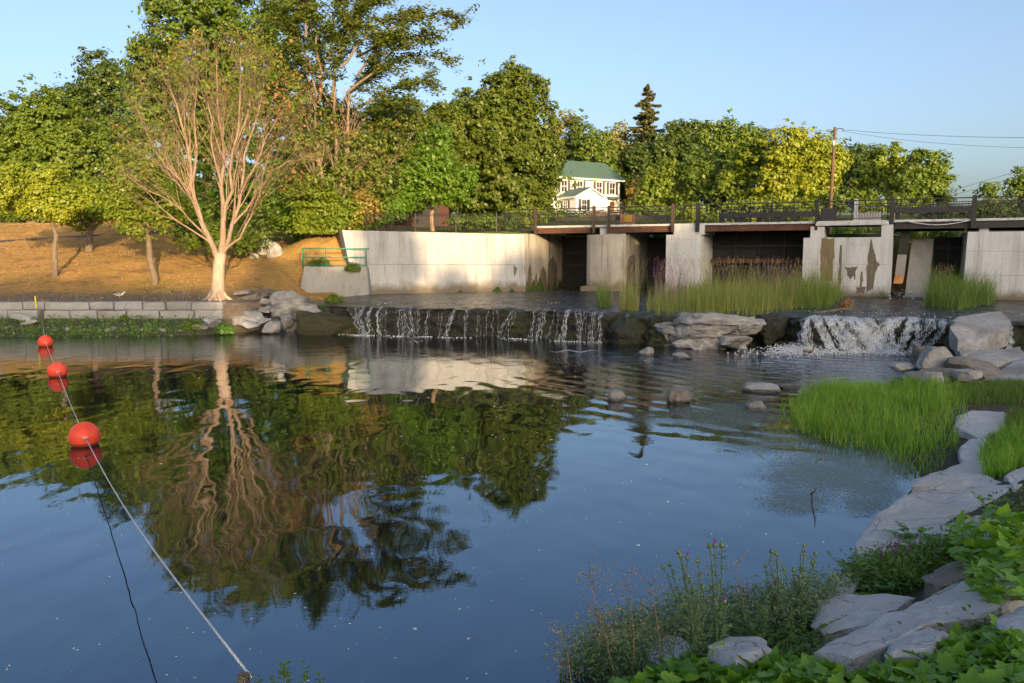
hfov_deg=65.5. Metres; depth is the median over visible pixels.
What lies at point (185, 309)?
block retaining wall
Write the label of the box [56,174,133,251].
deciduous tree
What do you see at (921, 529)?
leafy shoot
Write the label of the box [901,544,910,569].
loosestrife plant
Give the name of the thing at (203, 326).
rubble stone
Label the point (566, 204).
window
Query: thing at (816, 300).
tall grass
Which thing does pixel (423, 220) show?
door
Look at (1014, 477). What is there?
bank slab
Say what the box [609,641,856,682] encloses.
vine
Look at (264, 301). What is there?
rubble stone
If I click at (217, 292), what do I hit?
bare tree
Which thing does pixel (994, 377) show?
boulder
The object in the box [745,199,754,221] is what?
gate lift
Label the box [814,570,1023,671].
bank slab
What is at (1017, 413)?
bank grass
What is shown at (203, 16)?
deciduous tree
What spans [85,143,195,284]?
deciduous tree
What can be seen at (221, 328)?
bush
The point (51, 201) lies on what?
deciduous tree
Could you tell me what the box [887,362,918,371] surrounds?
boulder
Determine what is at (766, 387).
pool stone
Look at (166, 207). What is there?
deciduous tree
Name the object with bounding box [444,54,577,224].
deciduous tree
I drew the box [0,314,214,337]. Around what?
shore weeds
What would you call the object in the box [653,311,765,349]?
limestone outcrop
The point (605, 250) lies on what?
rounded pier
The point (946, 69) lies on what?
sky
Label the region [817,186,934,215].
bush
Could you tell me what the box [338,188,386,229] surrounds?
bush
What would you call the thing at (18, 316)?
fallen block
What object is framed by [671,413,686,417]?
pool stone
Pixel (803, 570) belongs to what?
thistle
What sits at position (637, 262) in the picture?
seed grass
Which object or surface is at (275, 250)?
slope rock
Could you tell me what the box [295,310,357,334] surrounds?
boulder
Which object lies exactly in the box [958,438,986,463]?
bank slab
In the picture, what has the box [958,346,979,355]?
boulder
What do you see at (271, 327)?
rubble stone
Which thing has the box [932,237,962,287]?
sluice gate
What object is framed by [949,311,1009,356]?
boulder
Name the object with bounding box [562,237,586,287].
sluice gate
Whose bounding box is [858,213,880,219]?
deck panel
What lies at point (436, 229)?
drive
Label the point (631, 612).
dry weed
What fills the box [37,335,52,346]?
mooring buoy
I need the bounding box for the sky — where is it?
[0,0,1023,214]
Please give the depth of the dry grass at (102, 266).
44.60 m
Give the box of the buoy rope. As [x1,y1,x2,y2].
[42,323,251,677]
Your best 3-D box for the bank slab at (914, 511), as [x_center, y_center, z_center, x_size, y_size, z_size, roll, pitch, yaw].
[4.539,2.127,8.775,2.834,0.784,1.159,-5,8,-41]
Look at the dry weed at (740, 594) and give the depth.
6.04 m
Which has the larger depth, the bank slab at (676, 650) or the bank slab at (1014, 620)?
the bank slab at (676, 650)
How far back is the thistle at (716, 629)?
5.46 m
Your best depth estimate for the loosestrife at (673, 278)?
35.18 m
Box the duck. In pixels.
[802,346,815,352]
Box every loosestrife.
[649,256,694,303]
[752,259,804,295]
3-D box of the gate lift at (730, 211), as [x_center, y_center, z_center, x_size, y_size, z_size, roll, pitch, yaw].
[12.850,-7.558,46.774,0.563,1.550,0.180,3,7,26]
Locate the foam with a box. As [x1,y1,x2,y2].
[338,285,950,358]
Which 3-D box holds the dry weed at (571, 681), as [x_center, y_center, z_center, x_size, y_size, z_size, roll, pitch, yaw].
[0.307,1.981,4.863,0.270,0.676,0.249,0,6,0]
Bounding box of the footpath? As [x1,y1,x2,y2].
[0,226,228,241]
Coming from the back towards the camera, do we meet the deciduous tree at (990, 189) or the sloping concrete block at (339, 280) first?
the deciduous tree at (990, 189)
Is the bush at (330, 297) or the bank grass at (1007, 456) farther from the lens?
the bush at (330, 297)
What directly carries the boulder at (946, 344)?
on the pool water at (314, 475)
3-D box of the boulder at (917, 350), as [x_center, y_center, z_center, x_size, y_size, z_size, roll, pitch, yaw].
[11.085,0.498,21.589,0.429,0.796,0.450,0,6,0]
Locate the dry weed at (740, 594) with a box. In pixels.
[724,551,758,635]
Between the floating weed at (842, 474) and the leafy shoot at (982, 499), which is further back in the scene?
the floating weed at (842, 474)
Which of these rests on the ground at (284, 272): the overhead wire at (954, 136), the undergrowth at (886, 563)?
the undergrowth at (886, 563)
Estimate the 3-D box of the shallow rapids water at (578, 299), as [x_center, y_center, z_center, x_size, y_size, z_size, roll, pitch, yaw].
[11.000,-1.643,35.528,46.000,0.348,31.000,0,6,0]
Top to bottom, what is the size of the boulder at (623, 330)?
1.484 m
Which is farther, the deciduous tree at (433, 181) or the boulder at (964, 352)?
the deciduous tree at (433, 181)
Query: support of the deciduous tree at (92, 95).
on the ground at (284, 272)
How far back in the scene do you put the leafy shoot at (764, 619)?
5.86 m
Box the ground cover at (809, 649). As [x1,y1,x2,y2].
[754,439,1023,663]
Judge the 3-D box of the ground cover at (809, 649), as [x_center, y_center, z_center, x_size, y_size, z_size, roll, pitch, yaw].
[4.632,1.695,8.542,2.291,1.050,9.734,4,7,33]
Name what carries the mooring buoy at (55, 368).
hanging from the buoy rope
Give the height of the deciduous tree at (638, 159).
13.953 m
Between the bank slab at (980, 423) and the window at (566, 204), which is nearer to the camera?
the bank slab at (980, 423)
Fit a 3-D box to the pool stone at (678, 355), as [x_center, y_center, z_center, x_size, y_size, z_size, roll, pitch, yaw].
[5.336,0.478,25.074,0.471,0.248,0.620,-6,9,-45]
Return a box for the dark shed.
[384,199,451,226]
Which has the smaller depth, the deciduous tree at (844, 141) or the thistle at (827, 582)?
the thistle at (827, 582)
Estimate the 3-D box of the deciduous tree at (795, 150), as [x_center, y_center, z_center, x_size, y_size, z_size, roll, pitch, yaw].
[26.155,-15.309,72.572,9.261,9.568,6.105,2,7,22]
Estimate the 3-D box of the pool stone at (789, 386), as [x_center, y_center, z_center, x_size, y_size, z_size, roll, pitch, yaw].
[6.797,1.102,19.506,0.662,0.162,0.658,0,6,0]
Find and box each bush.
[170,203,281,259]
[179,319,201,332]
[213,322,234,334]
[268,165,372,241]
[323,293,343,302]
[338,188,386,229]
[347,188,417,230]
[441,213,522,230]
[497,202,551,228]
[546,199,683,218]
[663,195,822,222]
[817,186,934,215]
[829,227,960,242]
[907,198,1023,218]
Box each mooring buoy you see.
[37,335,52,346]
[47,362,67,377]
[68,422,100,446]
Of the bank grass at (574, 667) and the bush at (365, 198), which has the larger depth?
the bush at (365, 198)
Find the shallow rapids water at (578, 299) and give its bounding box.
[316,288,1023,325]
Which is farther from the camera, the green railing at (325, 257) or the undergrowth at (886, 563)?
the green railing at (325, 257)
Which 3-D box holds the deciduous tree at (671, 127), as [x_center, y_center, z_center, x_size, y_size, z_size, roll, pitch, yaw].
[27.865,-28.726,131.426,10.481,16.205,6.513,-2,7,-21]
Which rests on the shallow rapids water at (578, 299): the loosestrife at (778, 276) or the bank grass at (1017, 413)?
the loosestrife at (778, 276)
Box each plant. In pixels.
[119,314,127,319]
[308,258,330,266]
[344,262,360,271]
[836,298,855,308]
[878,543,885,562]
[885,536,892,568]
[892,534,902,564]
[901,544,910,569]
[914,536,920,559]
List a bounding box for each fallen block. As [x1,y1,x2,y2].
[9,312,37,321]
[20,319,38,324]
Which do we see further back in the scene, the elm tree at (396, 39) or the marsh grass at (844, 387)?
the elm tree at (396, 39)
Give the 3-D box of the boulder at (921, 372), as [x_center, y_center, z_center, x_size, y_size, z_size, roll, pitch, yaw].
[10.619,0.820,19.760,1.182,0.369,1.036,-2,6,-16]
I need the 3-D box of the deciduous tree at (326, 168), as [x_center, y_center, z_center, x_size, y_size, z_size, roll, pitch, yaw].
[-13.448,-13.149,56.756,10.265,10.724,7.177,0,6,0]
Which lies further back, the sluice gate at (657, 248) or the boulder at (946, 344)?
the sluice gate at (657, 248)
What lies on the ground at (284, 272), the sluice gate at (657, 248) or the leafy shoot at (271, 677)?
the leafy shoot at (271, 677)
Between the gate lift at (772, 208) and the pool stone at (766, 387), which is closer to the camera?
the pool stone at (766, 387)
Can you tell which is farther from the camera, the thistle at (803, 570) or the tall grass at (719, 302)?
the tall grass at (719, 302)
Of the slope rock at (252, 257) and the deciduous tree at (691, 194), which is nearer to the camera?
the slope rock at (252, 257)
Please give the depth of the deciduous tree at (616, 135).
137.61 m
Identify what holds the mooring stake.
on the ground at (284, 272)
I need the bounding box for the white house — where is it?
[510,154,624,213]
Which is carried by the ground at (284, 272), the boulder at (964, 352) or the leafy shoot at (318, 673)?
the leafy shoot at (318, 673)
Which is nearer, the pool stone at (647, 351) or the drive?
the pool stone at (647, 351)
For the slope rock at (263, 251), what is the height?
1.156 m
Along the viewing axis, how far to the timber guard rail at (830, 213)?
46.20 m
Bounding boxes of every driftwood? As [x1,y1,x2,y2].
[171,290,202,296]
[815,307,852,312]
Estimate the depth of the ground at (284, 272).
42.54 m
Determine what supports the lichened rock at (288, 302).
on the ground at (284, 272)
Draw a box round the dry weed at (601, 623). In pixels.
[576,552,626,676]
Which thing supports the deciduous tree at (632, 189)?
on the ground at (284, 272)
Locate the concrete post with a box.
[853,199,857,220]
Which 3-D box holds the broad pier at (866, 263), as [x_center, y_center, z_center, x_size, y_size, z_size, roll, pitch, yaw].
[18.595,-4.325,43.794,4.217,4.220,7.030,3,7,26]
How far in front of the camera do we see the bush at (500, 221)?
50.20 m
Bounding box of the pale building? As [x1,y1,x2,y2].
[20,167,174,220]
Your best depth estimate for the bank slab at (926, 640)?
4.55 m
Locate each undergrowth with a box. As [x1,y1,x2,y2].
[541,562,869,682]
[823,526,969,595]
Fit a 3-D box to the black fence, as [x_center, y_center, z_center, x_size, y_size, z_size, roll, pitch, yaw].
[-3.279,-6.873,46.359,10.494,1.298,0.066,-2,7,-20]
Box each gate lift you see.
[726,199,734,222]
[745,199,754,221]
[767,192,776,221]
[789,191,799,221]
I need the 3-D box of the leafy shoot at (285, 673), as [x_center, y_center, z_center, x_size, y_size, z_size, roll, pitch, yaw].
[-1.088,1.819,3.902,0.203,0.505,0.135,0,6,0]
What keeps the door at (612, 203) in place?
in the white house
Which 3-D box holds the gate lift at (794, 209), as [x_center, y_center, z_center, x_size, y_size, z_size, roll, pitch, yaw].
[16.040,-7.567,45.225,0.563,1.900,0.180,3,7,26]
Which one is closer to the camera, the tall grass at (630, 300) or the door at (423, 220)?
the tall grass at (630, 300)
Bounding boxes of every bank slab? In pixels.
[644,635,696,666]
[706,636,771,672]
[811,566,863,615]
[811,593,914,646]
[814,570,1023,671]
[853,485,1009,563]
[884,627,948,667]
[899,515,1000,568]
[911,461,1001,492]
[921,558,970,598]
[953,410,1006,438]
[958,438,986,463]
[995,605,1023,640]
[1004,467,1023,491]
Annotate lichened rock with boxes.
[269,290,316,330]
[292,306,320,321]
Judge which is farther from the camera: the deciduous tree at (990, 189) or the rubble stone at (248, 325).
the deciduous tree at (990, 189)
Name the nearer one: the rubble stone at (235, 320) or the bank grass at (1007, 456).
the bank grass at (1007, 456)
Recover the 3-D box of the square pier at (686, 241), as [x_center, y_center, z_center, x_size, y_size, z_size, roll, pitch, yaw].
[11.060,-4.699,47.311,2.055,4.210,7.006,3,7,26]
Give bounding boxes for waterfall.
[347,306,628,341]
[797,315,1013,353]
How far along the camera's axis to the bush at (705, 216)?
64.37 m
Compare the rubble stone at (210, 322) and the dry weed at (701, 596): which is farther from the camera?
the rubble stone at (210, 322)
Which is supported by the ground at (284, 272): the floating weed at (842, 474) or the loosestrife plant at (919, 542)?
the loosestrife plant at (919, 542)
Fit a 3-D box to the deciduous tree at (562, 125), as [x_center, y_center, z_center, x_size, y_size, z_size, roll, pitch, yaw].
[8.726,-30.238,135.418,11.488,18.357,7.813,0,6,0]
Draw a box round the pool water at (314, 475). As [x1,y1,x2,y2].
[0,331,964,682]
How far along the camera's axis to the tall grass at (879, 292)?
40.02 m
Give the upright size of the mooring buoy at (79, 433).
0.492 m
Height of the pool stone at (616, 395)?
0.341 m
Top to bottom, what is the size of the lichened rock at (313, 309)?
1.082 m
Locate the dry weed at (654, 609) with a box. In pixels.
[629,569,676,662]
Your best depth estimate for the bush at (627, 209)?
81.97 m
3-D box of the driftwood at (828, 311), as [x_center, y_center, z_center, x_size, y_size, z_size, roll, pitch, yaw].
[11.314,-1.067,29.910,3.314,0.427,0.136,-1,6,-12]
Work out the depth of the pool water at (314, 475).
10.51 m
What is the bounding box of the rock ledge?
[318,305,1023,352]
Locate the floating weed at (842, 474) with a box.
[622,397,917,516]
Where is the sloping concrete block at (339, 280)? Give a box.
[300,266,371,296]
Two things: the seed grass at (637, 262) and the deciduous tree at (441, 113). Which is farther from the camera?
the deciduous tree at (441, 113)
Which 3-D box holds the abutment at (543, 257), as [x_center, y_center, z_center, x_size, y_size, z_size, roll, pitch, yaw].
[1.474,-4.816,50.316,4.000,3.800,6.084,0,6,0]
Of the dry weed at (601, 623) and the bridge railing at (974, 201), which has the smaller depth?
the dry weed at (601, 623)
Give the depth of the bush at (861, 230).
51.52 m
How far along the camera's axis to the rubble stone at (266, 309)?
34.20 m
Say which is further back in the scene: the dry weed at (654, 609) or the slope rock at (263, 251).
the slope rock at (263, 251)
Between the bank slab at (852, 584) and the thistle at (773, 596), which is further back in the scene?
the bank slab at (852, 584)
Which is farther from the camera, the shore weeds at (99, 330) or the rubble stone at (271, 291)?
the rubble stone at (271, 291)
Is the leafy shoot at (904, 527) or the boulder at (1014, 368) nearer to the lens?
the leafy shoot at (904, 527)
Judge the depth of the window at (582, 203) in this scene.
109.28 m
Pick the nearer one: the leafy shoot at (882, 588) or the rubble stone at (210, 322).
the leafy shoot at (882, 588)
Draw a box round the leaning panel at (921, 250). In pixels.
[905,238,933,296]
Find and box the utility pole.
[827,127,843,233]
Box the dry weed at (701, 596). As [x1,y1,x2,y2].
[678,559,723,626]
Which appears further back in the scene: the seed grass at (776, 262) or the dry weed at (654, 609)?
the seed grass at (776, 262)
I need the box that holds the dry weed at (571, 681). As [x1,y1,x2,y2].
[541,612,582,682]
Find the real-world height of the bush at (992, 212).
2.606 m
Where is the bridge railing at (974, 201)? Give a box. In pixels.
[504,195,1023,233]
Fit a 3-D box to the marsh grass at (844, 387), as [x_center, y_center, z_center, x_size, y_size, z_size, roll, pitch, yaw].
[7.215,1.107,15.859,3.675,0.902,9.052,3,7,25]
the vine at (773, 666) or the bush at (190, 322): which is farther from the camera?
the bush at (190, 322)
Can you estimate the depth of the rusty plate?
40.37 m
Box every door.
[416,204,438,226]
[608,201,614,211]
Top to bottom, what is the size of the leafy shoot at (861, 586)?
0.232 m
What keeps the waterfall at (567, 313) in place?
on the rock ledge
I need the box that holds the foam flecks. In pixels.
[0,359,851,681]
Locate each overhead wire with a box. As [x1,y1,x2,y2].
[844,131,1019,147]
[849,130,1023,137]
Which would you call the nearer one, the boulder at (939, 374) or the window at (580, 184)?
the boulder at (939, 374)
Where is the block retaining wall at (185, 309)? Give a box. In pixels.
[0,301,226,318]
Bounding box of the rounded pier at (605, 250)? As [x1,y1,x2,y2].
[580,227,653,290]
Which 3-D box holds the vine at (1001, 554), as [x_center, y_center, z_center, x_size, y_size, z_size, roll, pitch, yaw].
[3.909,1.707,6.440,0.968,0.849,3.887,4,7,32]
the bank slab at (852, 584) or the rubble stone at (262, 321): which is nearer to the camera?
the bank slab at (852, 584)
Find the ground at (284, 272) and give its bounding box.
[0,214,1023,682]
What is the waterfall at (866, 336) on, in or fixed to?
on the rock ledge
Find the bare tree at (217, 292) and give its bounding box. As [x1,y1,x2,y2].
[93,20,386,300]
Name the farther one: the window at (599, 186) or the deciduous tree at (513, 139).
the window at (599, 186)
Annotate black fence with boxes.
[365,213,538,232]
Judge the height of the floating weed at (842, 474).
0.001 m
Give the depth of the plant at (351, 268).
42.85 m
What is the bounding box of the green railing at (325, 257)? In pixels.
[302,248,368,268]
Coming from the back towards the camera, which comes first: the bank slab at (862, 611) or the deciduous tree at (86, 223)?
the deciduous tree at (86, 223)
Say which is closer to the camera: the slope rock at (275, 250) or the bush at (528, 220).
the slope rock at (275, 250)
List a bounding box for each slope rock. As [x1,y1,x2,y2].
[249,253,258,258]
[253,237,271,254]
[267,242,283,257]
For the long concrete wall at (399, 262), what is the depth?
45.26 m
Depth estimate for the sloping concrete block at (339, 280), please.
42.98 m
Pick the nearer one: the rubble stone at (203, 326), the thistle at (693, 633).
the thistle at (693, 633)
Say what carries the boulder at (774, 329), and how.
in the pool water at (314, 475)
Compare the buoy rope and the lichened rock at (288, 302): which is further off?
the lichened rock at (288, 302)
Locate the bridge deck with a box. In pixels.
[532,218,1023,235]
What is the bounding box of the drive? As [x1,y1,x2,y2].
[388,229,533,230]
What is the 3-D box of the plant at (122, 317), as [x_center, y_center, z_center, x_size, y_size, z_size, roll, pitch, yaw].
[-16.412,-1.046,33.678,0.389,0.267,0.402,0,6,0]
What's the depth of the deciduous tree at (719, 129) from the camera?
96.67 m
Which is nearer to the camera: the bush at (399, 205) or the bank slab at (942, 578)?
the bank slab at (942, 578)
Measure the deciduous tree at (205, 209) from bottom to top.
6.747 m
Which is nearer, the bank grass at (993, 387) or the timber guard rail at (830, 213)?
the bank grass at (993, 387)
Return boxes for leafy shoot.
[251,674,276,682]
[276,659,310,682]
[315,671,325,682]
[702,595,848,648]
[702,605,828,654]
[814,570,879,594]
[827,548,923,594]
[883,521,931,540]
[917,518,980,561]
[968,492,1011,531]
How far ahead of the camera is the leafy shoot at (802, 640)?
5.78 m
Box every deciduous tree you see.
[0,73,127,222]
[0,156,101,277]
[35,46,158,179]
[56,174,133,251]
[80,179,258,219]
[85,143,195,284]
[104,0,321,222]
[159,142,325,244]
[258,79,391,207]
[329,89,470,227]
[382,120,479,230]
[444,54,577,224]
[548,109,583,159]
[559,109,595,160]
[571,127,625,177]
[596,119,637,213]
[618,127,729,200]
[624,174,661,208]
[632,158,701,213]
[653,118,708,148]
[672,147,749,218]
[686,108,743,212]
[691,128,909,200]
[708,121,782,221]
[745,118,853,221]
[838,143,883,202]
[847,141,919,219]
[887,147,964,218]
[972,165,1023,212]
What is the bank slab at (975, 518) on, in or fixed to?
on the ground at (284, 272)
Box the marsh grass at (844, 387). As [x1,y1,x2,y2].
[779,370,974,476]
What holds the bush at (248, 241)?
on the ground at (284, 272)
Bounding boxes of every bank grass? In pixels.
[559,588,822,682]
[940,376,1023,406]
[970,415,1023,477]
[997,402,1023,448]
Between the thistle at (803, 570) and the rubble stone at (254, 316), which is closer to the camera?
the thistle at (803, 570)
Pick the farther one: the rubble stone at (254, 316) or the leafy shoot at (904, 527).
the rubble stone at (254, 316)
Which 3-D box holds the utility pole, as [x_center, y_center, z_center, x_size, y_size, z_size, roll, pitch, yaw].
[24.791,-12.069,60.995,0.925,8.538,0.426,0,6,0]
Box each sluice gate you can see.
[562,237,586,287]
[647,238,665,288]
[711,230,810,288]
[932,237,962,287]
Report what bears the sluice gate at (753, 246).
attached to the square pier at (686, 241)
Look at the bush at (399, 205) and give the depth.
47.26 m
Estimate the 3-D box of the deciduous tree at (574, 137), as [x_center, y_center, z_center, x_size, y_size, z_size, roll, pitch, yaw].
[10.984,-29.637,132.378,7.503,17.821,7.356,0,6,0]
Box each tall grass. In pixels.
[593,272,614,306]
[611,268,644,312]
[644,259,842,317]
[783,267,846,308]
[865,286,888,296]
[913,262,1003,309]
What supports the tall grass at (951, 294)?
on the shallow rapids water at (578, 299)
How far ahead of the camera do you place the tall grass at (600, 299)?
34.00 m
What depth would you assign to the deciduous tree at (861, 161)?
81.41 m
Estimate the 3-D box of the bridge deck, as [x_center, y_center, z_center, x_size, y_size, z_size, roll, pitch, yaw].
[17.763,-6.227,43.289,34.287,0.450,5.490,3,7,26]
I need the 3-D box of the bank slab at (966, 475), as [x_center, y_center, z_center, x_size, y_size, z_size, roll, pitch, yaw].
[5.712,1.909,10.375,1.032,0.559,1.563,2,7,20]
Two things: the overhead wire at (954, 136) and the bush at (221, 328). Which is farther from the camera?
the overhead wire at (954, 136)
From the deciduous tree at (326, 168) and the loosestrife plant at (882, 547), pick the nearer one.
the loosestrife plant at (882, 547)
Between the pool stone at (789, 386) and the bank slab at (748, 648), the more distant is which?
the pool stone at (789, 386)
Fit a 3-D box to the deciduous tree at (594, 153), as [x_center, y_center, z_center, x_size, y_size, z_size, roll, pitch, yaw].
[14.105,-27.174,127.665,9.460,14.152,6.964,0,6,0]
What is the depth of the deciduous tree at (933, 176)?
69.88 m
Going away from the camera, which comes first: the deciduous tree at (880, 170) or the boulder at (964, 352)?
the boulder at (964, 352)
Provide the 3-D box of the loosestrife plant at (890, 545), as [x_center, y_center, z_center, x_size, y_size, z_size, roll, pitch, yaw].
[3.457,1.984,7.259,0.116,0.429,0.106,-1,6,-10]
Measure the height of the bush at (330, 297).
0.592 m
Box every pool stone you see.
[607,390,625,400]
[638,347,653,355]
[667,387,690,403]
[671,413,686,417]
[672,352,690,358]
[742,382,781,392]
[745,400,767,410]
[776,383,800,388]
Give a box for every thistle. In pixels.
[661,548,711,678]
[702,538,731,644]
[762,548,789,641]
[773,573,835,617]
[786,543,816,632]
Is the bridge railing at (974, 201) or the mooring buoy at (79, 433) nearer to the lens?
the mooring buoy at (79, 433)
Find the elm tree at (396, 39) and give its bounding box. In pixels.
[247,0,479,228]
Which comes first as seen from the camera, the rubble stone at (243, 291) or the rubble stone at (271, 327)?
the rubble stone at (271, 327)
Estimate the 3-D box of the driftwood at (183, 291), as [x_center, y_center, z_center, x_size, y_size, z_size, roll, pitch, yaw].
[-15.088,-2.214,37.293,2.686,0.308,0.235,4,7,33]
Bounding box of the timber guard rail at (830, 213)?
[537,202,1022,225]
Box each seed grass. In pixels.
[594,270,615,303]
[613,257,646,311]
[642,255,839,313]
[923,263,956,297]
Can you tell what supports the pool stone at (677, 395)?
in the pool water at (314, 475)
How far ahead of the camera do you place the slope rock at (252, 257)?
45.45 m
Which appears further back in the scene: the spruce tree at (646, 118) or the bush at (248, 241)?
the spruce tree at (646, 118)
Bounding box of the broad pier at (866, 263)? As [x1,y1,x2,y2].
[802,221,893,296]
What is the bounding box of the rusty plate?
[893,231,909,283]
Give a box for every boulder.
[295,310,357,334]
[608,311,656,343]
[756,312,789,345]
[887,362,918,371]
[907,367,959,381]
[911,345,925,371]
[915,346,952,369]
[920,372,943,385]
[944,335,955,355]
[944,356,1001,381]
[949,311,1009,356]
[952,369,982,381]
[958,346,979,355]
[967,347,1023,369]
[984,376,1013,380]
[1001,358,1023,381]
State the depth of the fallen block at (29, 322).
32.96 m
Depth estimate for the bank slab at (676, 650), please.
6.05 m
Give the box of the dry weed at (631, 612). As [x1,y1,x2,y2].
[609,561,649,677]
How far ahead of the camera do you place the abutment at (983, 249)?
37.85 m
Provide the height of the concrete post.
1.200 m
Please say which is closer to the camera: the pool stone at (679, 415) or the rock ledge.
the pool stone at (679, 415)
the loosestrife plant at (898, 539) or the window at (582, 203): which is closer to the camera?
the loosestrife plant at (898, 539)
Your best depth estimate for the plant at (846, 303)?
31.40 m
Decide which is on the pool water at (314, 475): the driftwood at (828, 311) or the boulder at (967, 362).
the boulder at (967, 362)
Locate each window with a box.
[558,180,569,192]
[561,201,569,207]
[574,180,585,188]
[578,199,589,210]
[593,181,604,193]
[606,182,617,194]
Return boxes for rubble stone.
[190,324,207,328]
[201,318,221,327]
[232,315,246,324]
[233,289,251,294]
[237,292,270,299]
[237,319,259,330]
[242,311,263,321]
[251,289,281,294]
[257,318,271,324]
[258,305,270,312]
[260,298,269,304]
[262,321,280,333]
[281,315,292,328]
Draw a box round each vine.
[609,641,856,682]
[844,612,1023,682]
[916,503,1023,607]
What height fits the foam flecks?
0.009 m
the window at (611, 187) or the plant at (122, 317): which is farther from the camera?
the window at (611, 187)
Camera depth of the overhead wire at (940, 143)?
54.08 m
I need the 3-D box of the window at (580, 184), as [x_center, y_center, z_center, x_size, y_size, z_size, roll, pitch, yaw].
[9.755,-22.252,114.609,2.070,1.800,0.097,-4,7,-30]
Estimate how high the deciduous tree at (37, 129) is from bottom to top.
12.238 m
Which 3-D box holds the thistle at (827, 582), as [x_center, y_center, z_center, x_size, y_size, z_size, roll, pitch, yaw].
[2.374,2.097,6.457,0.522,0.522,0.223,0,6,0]
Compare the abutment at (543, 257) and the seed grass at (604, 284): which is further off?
the abutment at (543, 257)
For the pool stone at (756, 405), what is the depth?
16.55 m
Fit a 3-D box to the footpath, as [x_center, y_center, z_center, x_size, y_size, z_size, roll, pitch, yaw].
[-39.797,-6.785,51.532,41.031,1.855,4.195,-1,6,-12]
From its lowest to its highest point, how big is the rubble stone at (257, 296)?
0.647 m
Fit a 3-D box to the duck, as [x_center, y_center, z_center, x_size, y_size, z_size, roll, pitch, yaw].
[9.777,0.268,26.157,0.509,0.228,0.204,-1,6,-9]
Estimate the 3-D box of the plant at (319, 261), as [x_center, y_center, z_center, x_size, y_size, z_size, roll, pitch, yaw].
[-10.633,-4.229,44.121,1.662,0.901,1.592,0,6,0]
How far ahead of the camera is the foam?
26.64 m
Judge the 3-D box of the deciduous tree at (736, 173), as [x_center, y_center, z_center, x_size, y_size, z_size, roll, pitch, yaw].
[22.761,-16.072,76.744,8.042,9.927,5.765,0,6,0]
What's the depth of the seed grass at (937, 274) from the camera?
36.04 m
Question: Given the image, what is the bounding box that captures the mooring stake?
[237,672,249,682]
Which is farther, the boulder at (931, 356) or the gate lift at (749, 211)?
the gate lift at (749, 211)
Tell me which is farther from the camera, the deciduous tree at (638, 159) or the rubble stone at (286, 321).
the deciduous tree at (638, 159)
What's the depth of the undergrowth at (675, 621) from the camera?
6.21 m
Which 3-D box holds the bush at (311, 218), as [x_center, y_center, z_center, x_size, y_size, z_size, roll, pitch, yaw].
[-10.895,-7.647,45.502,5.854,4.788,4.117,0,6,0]
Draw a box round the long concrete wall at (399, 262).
[339,230,525,293]
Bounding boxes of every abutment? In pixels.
[524,234,564,289]
[960,228,1023,299]
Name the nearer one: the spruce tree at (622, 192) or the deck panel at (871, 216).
the deck panel at (871, 216)
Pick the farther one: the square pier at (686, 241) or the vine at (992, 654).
the square pier at (686, 241)
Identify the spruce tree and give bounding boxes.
[619,144,631,209]
[629,83,673,187]
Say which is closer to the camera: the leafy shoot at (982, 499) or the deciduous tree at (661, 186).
the leafy shoot at (982, 499)
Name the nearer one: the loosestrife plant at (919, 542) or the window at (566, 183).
the loosestrife plant at (919, 542)
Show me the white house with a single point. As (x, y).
(598, 184)
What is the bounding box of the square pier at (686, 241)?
[665,224,715,290]
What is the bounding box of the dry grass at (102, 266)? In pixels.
[0,222,384,301]
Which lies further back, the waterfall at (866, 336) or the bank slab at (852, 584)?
the waterfall at (866, 336)
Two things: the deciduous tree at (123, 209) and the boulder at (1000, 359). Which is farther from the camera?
the deciduous tree at (123, 209)
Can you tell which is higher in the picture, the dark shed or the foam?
the dark shed
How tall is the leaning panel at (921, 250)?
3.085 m

